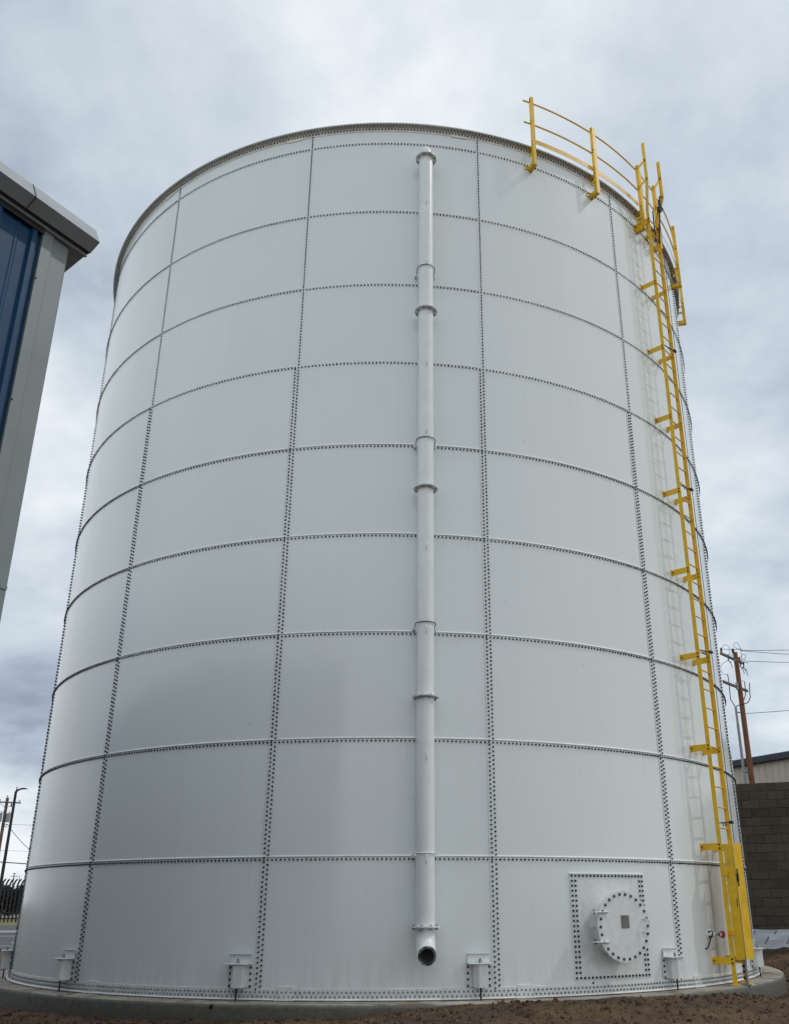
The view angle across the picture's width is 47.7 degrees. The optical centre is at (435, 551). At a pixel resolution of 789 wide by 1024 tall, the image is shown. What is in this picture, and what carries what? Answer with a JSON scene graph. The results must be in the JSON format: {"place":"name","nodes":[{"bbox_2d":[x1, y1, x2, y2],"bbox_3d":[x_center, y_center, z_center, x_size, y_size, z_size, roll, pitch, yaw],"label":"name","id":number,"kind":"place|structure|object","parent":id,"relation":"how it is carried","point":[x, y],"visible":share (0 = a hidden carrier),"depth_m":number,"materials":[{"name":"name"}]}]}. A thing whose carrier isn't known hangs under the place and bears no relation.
{"place":"outdoors","nodes":[
{"label":"outdoors","id":0,"kind":"place"},
{"bbox_2d":[0,925,16,948],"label":"road","id":1,"kind":"structure","parent":0,"point":[6,940],"depth_m":37.15,"materials":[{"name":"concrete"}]},
{"bbox_2d":[0,931,15,933],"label":"kerb","id":2,"kind":"structure","parent":1,"relation":"on","point":[7,932],"depth_m":42.01,"materials":[{"name":"white concrete"}]},
{"bbox_2d":[0,787,26,895],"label":"street lamp","id":3,"kind":"object","parent":1,"relation":"on","point":[7,841],"visible":1,"depth_m":38.97,"materials":[{"name":"black metal"}]},
{"bbox_2d":[0,910,788,1023],"bbox_3d":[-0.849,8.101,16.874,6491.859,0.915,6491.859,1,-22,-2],"label":"ground","id":4,"kind":"structure","parent":0,"point":[580,1013],"depth_m":10.20,"materials":[{"name":"brown soil"}]},
{"bbox_2d":[0,920,17,925],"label":"grass verge","id":5,"kind":"object","parent":4,"relation":"on","point":[6,923],"depth_m":63.69,"materials":[{"name":"yellow plant"}]},
{"bbox_2d":[0,878,24,921],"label":"palisade fence","id":6,"kind":"object","parent":5,"relation":"on","point":[9,913],"visible":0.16,"depth_m":68.11,"materials":[{"name":"black metal"}]},
{"bbox_2d":[0,795,20,850],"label":"utility pole","id":7,"kind":"object","parent":4,"relation":"on","point":[6,816],"visible":0.95,"depth_m":82.71,"materials":[{"name":"grey wood"}]},
{"bbox_2d":[0,884,23,916],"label":"scrub","id":8,"kind":"object","parent":4,"relation":"on","point":[5,898],"visible":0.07,"depth_m":85.18,"materials":[{"name":"green plant"}]},
{"bbox_2d":[0,161,99,620],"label":"metal building","id":9,"kind":"structure","parent":4,"relation":"on","point":[47,242],"depth_m":6.19,"materials":[{"name":"grey metal"}]},
{"bbox_2d":[0,965,786,1021],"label":"ring foundation","id":10,"kind":"object","parent":4,"relation":"on","point":[770,981],"visible":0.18,"depth_m":10.94,"materials":[{"name":"concrete"}]},
{"bbox_2d":[0,122,763,1001],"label":"water tank","id":11,"kind":"object","parent":10,"relation":"on","point":[226,800],"visible":0.92,"depth_m":13.39,"materials":[{"name":"metal"}]},
{"bbox_2d":[410,146,439,966],"bbox_3d":[-0.145,-1.080,13.180,0.364,13.092,0.475,1,-22,-2],"label":"overflow pipe","id":12,"kind":"object","parent":11,"relation":"attached to","point":[425,926],"visible":1,"depth_m":12.46,"materials":[{"name":"metal"}]},
{"bbox_2d":[522,96,685,325],"bbox_3d":[4.091,-6.962,18.394,1.175,1.632,6.479,-17,-27,37],"label":"rim guardrail","id":13,"kind":"object","parent":11,"relation":"on","point":[595,193],"visible":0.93,"depth_m":17.48,"materials":[{"name":"yellow metal"}]},
{"bbox_2d":[634,142,753,985],"bbox_3d":[4.345,-0.995,15.637,0.511,15.497,0.668,-18,-27,37],"label":"access ladder","id":14,"kind":"object","parent":11,"relation":"attached to","point":[738,915],"visible":1,"depth_m":14.51,"materials":[{"name":"yellow metal"}]},
{"bbox_2d":[705,929,724,949],"bbox_3d":[4.043,5.599,12.869,0.234,0.271,0.232,-19,-28,39],"label":"sample valve","id":15,"kind":"object","parent":11,"relation":"attached to","point":[711,934],"visible":1,"depth_m":12.90,"materials":[{"name":"metal"}]},
{"bbox_2d":[0,960,788,1023],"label":"soil clods","id":16,"kind":"object","parent":4,"relation":"on","point":[527,1015],"visible":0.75,"depth_m":10.37,"materials":[{"name":"brown soil"}]},
{"bbox_2d":[720,642,754,783],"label":"utility pole","id":17,"kind":"object","parent":4,"relation":"on","point":[735,658],"visible":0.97,"depth_m":45.34,"materials":[{"name":"brown wood"}]},
{"bbox_2d":[740,650,772,650],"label":"power line","id":18,"kind":"object","parent":17,"relation":"attached to","point":[756,650],"visible":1,"depth_m":46.24,"materials":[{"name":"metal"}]},
{"bbox_2d":[735,782,788,929],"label":"block wall","id":19,"kind":"structure","parent":4,"relation":"on","point":[763,809],"depth_m":21.04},
{"bbox_2d":[753,929,788,949],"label":"plastic sheet","id":20,"kind":"object","parent":4,"relation":"on","point":[770,939],"visible":0.29,"depth_m":20.34,"materials":[{"name":"white plastic"}]},
{"bbox_2d":[0,0,788,903],"label":"sky","id":21,"kind":"structure","parent":0,"point":[105,105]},
{"bbox_2d":[732,751,788,783],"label":"beige metal shed","id":22,"kind":"structure","parent":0,"point":[769,768],"depth_m":53.56,"materials":[{"name":"beige metal"}]}
]}

